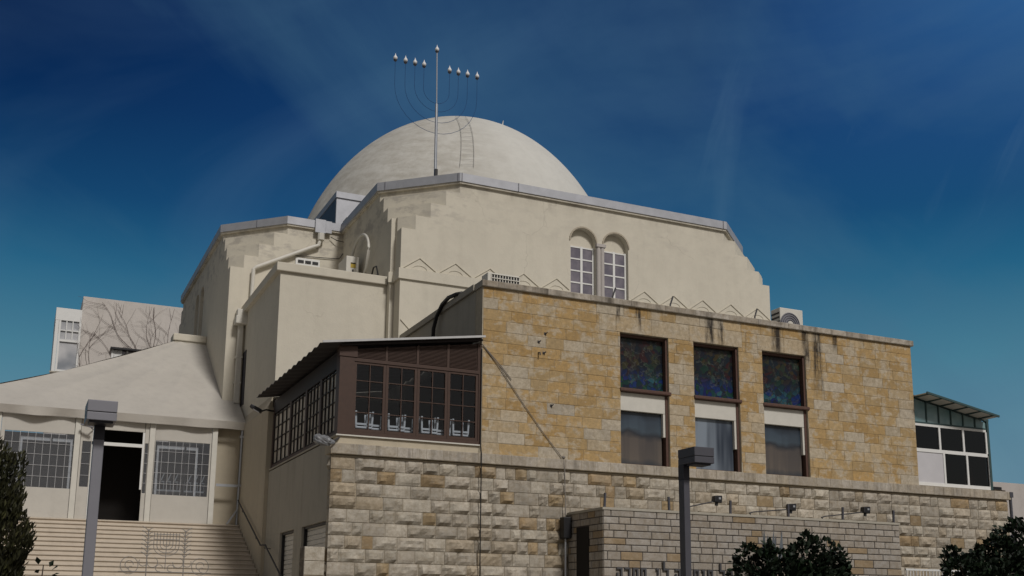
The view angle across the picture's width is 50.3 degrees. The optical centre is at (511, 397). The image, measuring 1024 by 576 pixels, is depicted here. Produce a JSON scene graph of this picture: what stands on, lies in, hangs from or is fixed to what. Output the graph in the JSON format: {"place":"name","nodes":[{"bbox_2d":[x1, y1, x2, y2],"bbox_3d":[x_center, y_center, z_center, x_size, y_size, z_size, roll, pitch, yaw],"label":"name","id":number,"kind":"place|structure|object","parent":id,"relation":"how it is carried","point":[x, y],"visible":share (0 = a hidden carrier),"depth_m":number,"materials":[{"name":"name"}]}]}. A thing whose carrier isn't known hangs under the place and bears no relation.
{"place":"outdoors","nodes":[
{"label":"outdoors","id":0,"kind":"place"},
{"bbox_2d":[43,296,182,441],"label":"background house","id":1,"kind":"structure","parent":0,"point":[69,334],"depth_m":57.36,"materials":[{"name":"white paint"}]},
{"bbox_2d":[55,320,81,371],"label":"bay window","id":2,"kind":"structure","parent":1,"relation":"in","point":[67,354],"depth_m":56.21,"materials":[{"name":"white paint"}]},
{"bbox_2d":[111,349,130,357],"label":"window","id":3,"kind":"structure","parent":1,"relation":"in","point":[120,352],"depth_m":57.34,"materials":[{"name":"white paint"}]},
{"bbox_2d":[74,298,177,365],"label":"bare vine","id":4,"kind":"object","parent":1,"relation":"attached to","point":[119,327],"visible":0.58,"depth_m":57.57,"materials":[{"name":"brown plant"}]},
{"bbox_2d":[4,517,258,575],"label":"staircase","id":5,"kind":"structure","parent":0,"point":[221,549],"depth_m":30.30,"materials":[{"name":"stone"}]},
{"bbox_2d":[0,341,245,524],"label":"entrance tent","id":6,"kind":"object","parent":5,"relation":"on","point":[169,391],"visible":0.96,"depth_m":34.00,"materials":[{"name":"fabric"}]},
{"bbox_2d":[171,333,206,344],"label":"ridge slab","id":7,"kind":"structure","parent":6,"relation":"on","point":[185,338],"depth_m":39.54,"materials":[{"name":"beige paint"}]},
{"bbox_2d":[151,489,203,496],"bbox_3d":[-10.291,3.380,33.409,1.500,1.030,0.500,6,-12,-24],"label":"trestle table","id":8,"kind":"object","parent":5,"relation":"on","point":[197,493],"visible":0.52,"depth_m":33.42,"materials":[{"name":"white plastic"}]},
{"bbox_2d":[185,475,191,490],"bbox_3d":[-9.985,2.640,33.624,0.140,0.505,0.325,6,-12,-24],"label":"white chair","id":9,"kind":"object","parent":8,"relation":"on","point":[188,482],"visible":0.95,"depth_m":33.52,"materials":[{"name":"plastic"}]},
{"bbox_2d":[216,430,243,524],"bbox_3d":[-8.706,2.364,33.562,0.770,3.110,0.131,6,-12,-24],"label":"steel prop","id":10,"kind":"object","parent":5,"relation":"on","point":[238,485],"visible":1,"depth_m":33.57,"materials":[{"name":"grey metal"}]},
{"bbox_2d":[0,0,1023,483],"label":"sky","id":11,"kind":"structure","parent":0,"point":[865,158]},
{"bbox_2d":[762,532,784,575],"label":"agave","id":12,"kind":"object","parent":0,"point":[781,544],"visible":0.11,"depth_m":25.86,"materials":[{"name":"green plant"}]},
{"bbox_2d":[993,482,1023,560],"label":"garden wall","id":13,"kind":"structure","parent":0,"point":[1016,489],"depth_m":34.12,"materials":[{"name":"pink paint"}]},
{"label":"ground","id":14,"kind":"structure","parent":0,"visible":0},
{"bbox_2d":[0,437,36,575],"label":"bush","id":15,"kind":"object","parent":14,"relation":"on","point":[13,557],"visible":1,"depth_m":13.92,"materials":[{"name":"green plant"}]},
{"bbox_2d":[35,557,58,575],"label":"sprig plant","id":16,"kind":"object","parent":14,"relation":"on","point":[38,561],"visible":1,"depth_m":15.45,"materials":[{"name":"green plant"}]},
{"bbox_2d":[81,399,117,575],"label":"street lamp","id":17,"kind":"object","parent":14,"relation":"on","point":[100,415],"visible":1,"depth_m":14.89,"materials":[{"name":"black metal"}]},
{"bbox_2d":[118,526,210,575],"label":"iron gate","id":18,"kind":"structure","parent":14,"relation":"on","point":[166,546],"depth_m":19.53,"materials":[{"name":"black metal"}]},
{"bbox_2d":[235,261,386,575],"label":"side wing","id":19,"kind":"structure","parent":14,"relation":"on","point":[296,313],"depth_m":32.04,"materials":[{"name":"beige paint"}]},
{"bbox_2d":[233,308,247,402],"bbox_3d":[-8.942,-1.359,35.705,0.400,3.120,0.430,6,-12,-24],"label":"downpipe","id":20,"kind":"object","parent":19,"relation":"attached to","point":[240,319],"visible":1,"depth_m":35.71,"materials":[{"name":"white plastic"}]},
{"bbox_2d":[338,256,358,271],"bbox_3d":[-5.357,-4.035,35.640,0.420,0.950,0.964,6,-12,-24],"label":"condenser","id":21,"kind":"object","parent":19,"relation":"on","point":[349,263],"visible":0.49,"depth_m":35.28,"materials":[{"name":"white metal"}]},
{"bbox_2d":[351,233,369,273],"bbox_3d":[-4.949,-4.434,35.231,0.110,1.709,2.157,6,-12,-24],"label":"insulated pipe","id":22,"kind":"object","parent":21,"relation":"attached to","point":[368,250],"visible":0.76,"depth_m":34.47,"materials":[{"name":"white plastic"}]},
{"bbox_2d":[299,546,324,575],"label":"stone pier","id":23,"kind":"structure","parent":14,"relation":"on","point":[311,560],"depth_m":23.48,"materials":[{"name":"beige stone"}]},
{"bbox_2d":[168,116,770,496],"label":"domed hall","id":24,"kind":"structure","parent":14,"relation":"on","point":[527,210],"depth_m":36.19,"materials":[{"name":"beige paint"}]},
{"bbox_2d":[295,254,342,258],"bbox_3d":[-6.689,-4.930,37.636,1.717,0.302,0.116,5,-12,-20],"label":"wire","id":25,"kind":"object","parent":24,"relation":"attached to","point":[319,257],"visible":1,"depth_m":37.63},
{"bbox_2d":[393,46,478,175],"bbox_3d":[-2.470,-9.139,35.314,2.990,4.990,0.320,6,-12,-24],"label":"menorah","id":26,"kind":"object","parent":24,"relation":"on","point":[395,57],"visible":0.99,"depth_m":35.30,"materials":[{"name":"metal"}]},
{"bbox_2d":[455,116,473,164],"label":"ladder","id":27,"kind":"object","parent":24,"relation":"on","point":[465,140],"visible":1,"depth_m":42.69,"materials":[{"name":"grey metal"}]},
{"bbox_2d":[570,245,593,294],"bbox_3d":[2.215,-3.348,34.925,0.922,3.100,0.065,6,-12,-24],"label":"arched window","id":28,"kind":"structure","parent":24,"relation":"in","point":[581,259],"depth_m":35.07,"materials":[{"name":"grey glass"}]},
{"bbox_2d":[604,251,626,299],"bbox_3d":[3.307,-3.242,35.412,0.922,3.100,0.065,6,-12,-24],"label":"arched window","id":29,"kind":"structure","parent":24,"relation":"in","point":[614,263],"depth_m":35.57,"materials":[{"name":"grey glass"}]},
{"bbox_2d":[263,279,1010,575],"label":"stone block","id":30,"kind":"structure","parent":14,"relation":"on","point":[813,422],"depth_m":27.75,"materials":[{"name":"stone"}]},
{"bbox_2d":[238,500,281,575],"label":"handrail","id":31,"kind":"object","parent":30,"relation":"attached to","point":[265,547],"visible":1,"depth_m":29.50,"materials":[{"name":"metal"}]},
{"bbox_2d":[280,530,293,575],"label":"shuttered window","id":32,"kind":"structure","parent":30,"relation":"in","point":[288,552],"depth_m":28.17,"materials":[{"name":"white paint"}]},
{"bbox_2d":[303,522,325,546],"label":"shuttered window","id":33,"kind":"structure","parent":30,"relation":"in","point":[316,535],"depth_m":25.68,"materials":[{"name":"white paint"}]},
{"bbox_2d":[313,434,339,445],"bbox_3d":[-4.031,0.936,23.973,0.725,0.269,0.299,10,-15,-40],"label":"wrapped lamp","id":34,"kind":"object","parent":30,"relation":"attached to","point":[320,439],"visible":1,"depth_m":23.79,"materials":[{"name":"metal"}]},
{"bbox_2d":[256,335,485,470],"bbox_3d":[-3.925,0.295,28.146,3.974,2.740,7.150,6,-12,-24],"label":"glazed veranda","id":35,"kind":"object","parent":30,"relation":"attached to","point":[318,387],"visible":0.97,"depth_m":25.91,"materials":[{"name":"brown wood"}]},
{"bbox_2d":[250,404,273,413],"bbox_3d":[-7.038,0.321,30.694,0.671,0.233,0.240,2,-11,-9],"label":"floodlight","id":36,"kind":"object","parent":35,"relation":"attached to","point":[256,408],"visible":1,"depth_m":30.56,"materials":[{"name":"black metal"}]},
{"bbox_2d":[355,410,373,429],"bbox_3d":[-3.439,0.538,24.916,0.442,0.402,0.442,6,-12,-24],"label":"plastic chair","id":37,"kind":"object","parent":35,"relation":"in","point":[363,427],"visible":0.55,"depth_m":24.71,"materials":[{"name":"white plastic"}]},
{"bbox_2d":[364,412,380,430],"bbox_3d":[-3.145,0.584,25.133,0.442,0.402,0.442,6,-12,-24],"label":"plastic chair","id":38,"kind":"object","parent":35,"relation":"in","point":[370,423],"visible":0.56,"depth_m":24.92,"materials":[{"name":"white plastic"}]},
{"bbox_2d":[387,413,405,431],"bbox_3d":[-2.738,0.610,25.250,0.442,0.402,0.442,6,-12,-24],"label":"plastic chair","id":39,"kind":"object","parent":35,"relation":"in","point":[389,426],"visible":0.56,"depth_m":25.03,"materials":[{"name":"white plastic"}]},
{"bbox_2d":[396,415,419,432],"bbox_3d":[-2.444,0.656,25.467,0.442,0.402,0.442,6,-12,-24],"label":"plastic chair","id":40,"kind":"object","parent":35,"relation":"in","point":[402,425],"visible":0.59,"depth_m":25.25,"materials":[{"name":"white plastic"}]},
{"bbox_2d":[419,416,438,434],"bbox_3d":[-2.002,0.677,25.556,0.442,0.402,0.442,6,-12,-24],"label":"plastic chair","id":41,"kind":"object","parent":35,"relation":"in","point":[426,432],"visible":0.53,"depth_m":25.35,"materials":[{"name":"white plastic"}]},
{"bbox_2d":[428,419,451,435],"bbox_3d":[-1.708,0.723,25.774,0.442,0.402,0.442,6,-12,-24],"label":"plastic chair","id":42,"kind":"object","parent":35,"relation":"in","point":[450,425],"visible":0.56,"depth_m":25.64,"materials":[{"name":"white plastic"}]},
{"bbox_2d":[450,419,469,436],"bbox_3d":[-1.292,0.746,25.872,0.442,0.402,0.442,6,-12,-24],"label":"plastic chair","id":43,"kind":"object","parent":35,"relation":"in","point":[459,435],"visible":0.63,"depth_m":25.66,"materials":[{"name":"white plastic"}]},
{"bbox_2d":[431,291,462,336],"bbox_3d":[-1.749,-1.841,28.348,0.190,1.561,1.838,7,-13,-28],"label":"hose","id":44,"kind":"object","parent":30,"relation":"hanging from","point":[445,301],"visible":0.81,"depth_m":28.72,"materials":[{"name":"black rubber"}]},
{"bbox_2d":[479,349,481,575],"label":"cable","id":45,"kind":"object","parent":30,"relation":"attached to","point":[481,466],"visible":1,"depth_m":25.48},
{"bbox_2d":[482,272,519,284],"bbox_3d":[-0.282,-2.716,27.417,0.880,0.710,0.432,6,-12,-24],"label":"condenser","id":46,"kind":"object","parent":30,"relation":"on","point":[501,278],"visible":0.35,"depth_m":27.28,"materials":[{"name":"white metal"}]},
{"bbox_2d":[482,344,561,456],"bbox_3d":[0.255,0.093,26.364,2.172,2.631,0.028,6,-12,-24],"label":"cable","id":47,"kind":"object","parent":30,"relation":"attached to","point":[491,355],"visible":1,"depth_m":26.31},
{"bbox_2d":[562,456,565,514],"bbox_3d":[1.252,2.130,26.359,0.102,1.440,0.092,1,-11,-2],"label":"cable","id":48,"kind":"object","parent":30,"relation":"attached to","point":[563,457],"visible":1,"depth_m":26.34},
{"bbox_2d":[560,517,571,575],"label":"meter box","id":49,"kind":"object","parent":30,"relation":"attached to","point":[565,528],"visible":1,"depth_m":25.97,"materials":[{"name":"black metal"}]},
{"bbox_2d":[620,392,668,466],"bbox_3d":[3.324,0.837,27.886,1.444,1.855,0.220,6,-12,-24],"label":"lower window","id":50,"kind":"structure","parent":30,"relation":"in","point":[644,418],"depth_m":27.89,"materials":[{"name":"glass"}]},
{"bbox_2d":[620,333,671,396],"bbox_3d":[3.378,-0.838,28.167,1.520,1.532,0.340,6,-12,-24],"label":"stained glass window","id":51,"kind":"structure","parent":30,"relation":"in","point":[643,360],"depth_m":28.25,"materials":[{"name":"glass"}]},
{"bbox_2d":[693,343,741,403],"bbox_3d":[5.403,-0.642,29.069,1.510,1.532,0.340,6,-12,-24],"label":"stained glass window","id":52,"kind":"structure","parent":30,"relation":"in","point":[715,367],"depth_m":29.16,"materials":[{"name":"glass"}]},
{"bbox_2d":[695,400,739,471],"bbox_3d":[5.349,1.033,28.788,1.434,1.855,0.220,6,-12,-24],"label":"lower window","id":53,"kind":"structure","parent":30,"relation":"in","point":[716,423],"depth_m":28.83,"materials":[{"name":"glass"}]},
{"bbox_2d":[762,352,809,410],"bbox_3d":[7.441,-0.445,29.978,1.550,1.532,0.340,6,-12,-24],"label":"stained glass window","id":54,"kind":"structure","parent":30,"relation":"in","point":[783,375],"depth_m":30.08,"materials":[{"name":"glass"}]},
{"bbox_2d":[764,407,808,476],"bbox_3d":[7.387,1.231,29.696,1.474,1.855,0.220,6,-12,-24],"label":"lower window","id":55,"kind":"structure","parent":30,"relation":"in","point":[786,449],"depth_m":29.71,"materials":[{"name":"glass"}]},
{"bbox_2d":[771,307,802,324],"bbox_3d":[8.014,-2.011,31.693,0.832,1.090,0.450,6,-12,-24],"label":"condenser","id":56,"kind":"object","parent":30,"relation":"on","point":[787,315],"visible":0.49,"depth_m":31.57,"materials":[{"name":"white metal"}]},
{"bbox_2d":[913,391,1005,491],"bbox_3d":[12.627,1.619,33.508,3.445,2.670,4.043,6,-12,-24],"label":"glazed lean to","id":57,"kind":"object","parent":30,"relation":"on","point":[953,443],"visible":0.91,"depth_m":32.10,"materials":[{"name":"white paint"}]},
{"bbox_2d":[915,423,990,489],"bbox_3d":[13.001,1.751,32.091,2.910,1.810,0.060,6,-12,-24],"label":"window frame","id":58,"kind":"structure","parent":57,"relation":"in","point":[966,454],"depth_m":32.10,"materials":[{"name":"white paint"}]},
{"bbox_2d":[1009,492,1014,542],"bbox_3d":[14.870,5.462,32.085,0.140,5.360,0.120,6,-12,-24],"label":"downpipe","id":59,"kind":"object","parent":30,"relation":"attached to","point":[1011,506],"visible":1,"depth_m":32.49,"materials":[{"name":"grey metal"}]},
{"bbox_2d":[678,446,713,575],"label":"street lamp","id":60,"kind":"object","parent":14,"relation":"on","point":[695,456],"visible":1,"depth_m":18.86,"materials":[{"name":"black metal"}]},
{"bbox_2d":[567,507,901,575],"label":"annex","id":61,"kind":"object","parent":14,"relation":"on","point":[605,541],"visible":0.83,"depth_m":25.74,"materials":[{"name":"stone"}]},
{"bbox_2d":[576,526,588,575],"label":"door","id":62,"kind":"structure","parent":61,"relation":"in","point":[582,533],"depth_m":25.45,"materials":[{"name":"metal"}]},
{"bbox_2d":[603,493,605,506],"bbox_3d":[2.127,2.355,24.978,0.065,0.343,0.045,6,-12,-24],"label":"metal peg","id":63,"kind":"object","parent":61,"relation":"on","point":[604,502],"visible":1,"depth_m":24.96,"materials":[{"name":"grey metal"}]},
{"bbox_2d":[667,497,669,509],"bbox_3d":[3.696,2.507,25.677,0.055,0.341,0.045,6,-12,-24],"label":"metal peg","id":64,"kind":"object","parent":61,"relation":"on","point":[668,500],"visible":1,"depth_m":25.66,"materials":[{"name":"grey metal"}]},
{"bbox_2d":[616,561,740,575],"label":"wall letters","id":65,"kind":"object","parent":61,"relation":"attached to","point":[657,569],"depth_m":25.07,"materials":[{"name":"black metal"}]},
{"bbox_2d":[690,496,721,506],"bbox_3d":[4.710,2.626,26.645,0.990,0.499,0.190,6,-12,-24],"label":"floodlight","id":66,"kind":"object","parent":61,"relation":"on","point":[716,500],"visible":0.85,"depth_m":26.74,"materials":[{"name":"metal"}]},
{"bbox_2d":[729,500,731,513],"bbox_3d":[5.288,2.661,26.387,0.055,0.341,0.045,6,-12,-24],"label":"metal peg","id":67,"kind":"object","parent":61,"relation":"on","point":[730,506],"visible":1,"depth_m":26.38,"materials":[{"name":"grey metal"}]},
{"bbox_2d":[749,504,795,514],"bbox_3d":[6.561,2.850,27.462,1.440,0.409,0.190,6,-12,-24],"label":"floodlight","id":68,"kind":"object","parent":61,"relation":"on","point":[792,507],"visible":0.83,"depth_m":27.61,"materials":[{"name":"metal"}]},
{"bbox_2d":[787,504,789,516],"bbox_3d":[6.867,2.814,27.090,0.045,0.340,0.045,6,-12,-24],"label":"metal peg","id":69,"kind":"object","parent":61,"relation":"on","point":[788,512],"visible":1,"depth_m":27.07,"materials":[{"name":"grey metal"}]},
{"bbox_2d":[841,507,843,519],"bbox_3d":[8.432,2.966,27.787,0.065,0.343,0.045,6,-12,-24],"label":"metal peg","id":70,"kind":"object","parent":61,"relation":"on","point":[842,513],"visible":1,"depth_m":27.78,"materials":[{"name":"grey metal"}]},
{"bbox_2d":[821,507,869,518],"bbox_3d":[8.695,3.037,28.416,1.610,0.449,0.190,6,-12,-24],"label":"floodlight","id":71,"kind":"object","parent":61,"relation":"on","point":[865,510],"visible":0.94,"depth_m":28.61,"materials":[{"name":"metal"}]},
{"bbox_2d":[892,510,894,522],"bbox_3d":[9.968,3.115,28.471,0.060,0.342,0.045,6,-12,-24],"label":"metal peg","id":72,"kind":"object","parent":61,"relation":"on","point":[893,516],"visible":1,"depth_m":28.46,"materials":[{"name":"grey metal"}]},
{"bbox_2d":[725,528,858,575],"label":"shrub","id":73,"kind":"object","parent":14,"relation":"on","point":[824,563],"visible":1,"depth_m":23.69,"materials":[{"name":"green plant"}]},
{"bbox_2d":[905,568,960,575],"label":"white railing","id":74,"kind":"object","parent":14,"relation":"on","point":[922,570],"visible":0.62,"depth_m":29.43,"materials":[{"name":"metal"}]},
{"bbox_2d":[938,516,1023,575],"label":"shrub","id":75,"kind":"object","parent":14,"relation":"on","point":[979,560],"visible":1,"depth_m":26.23,"materials":[{"name":"green plant"}]}
]}

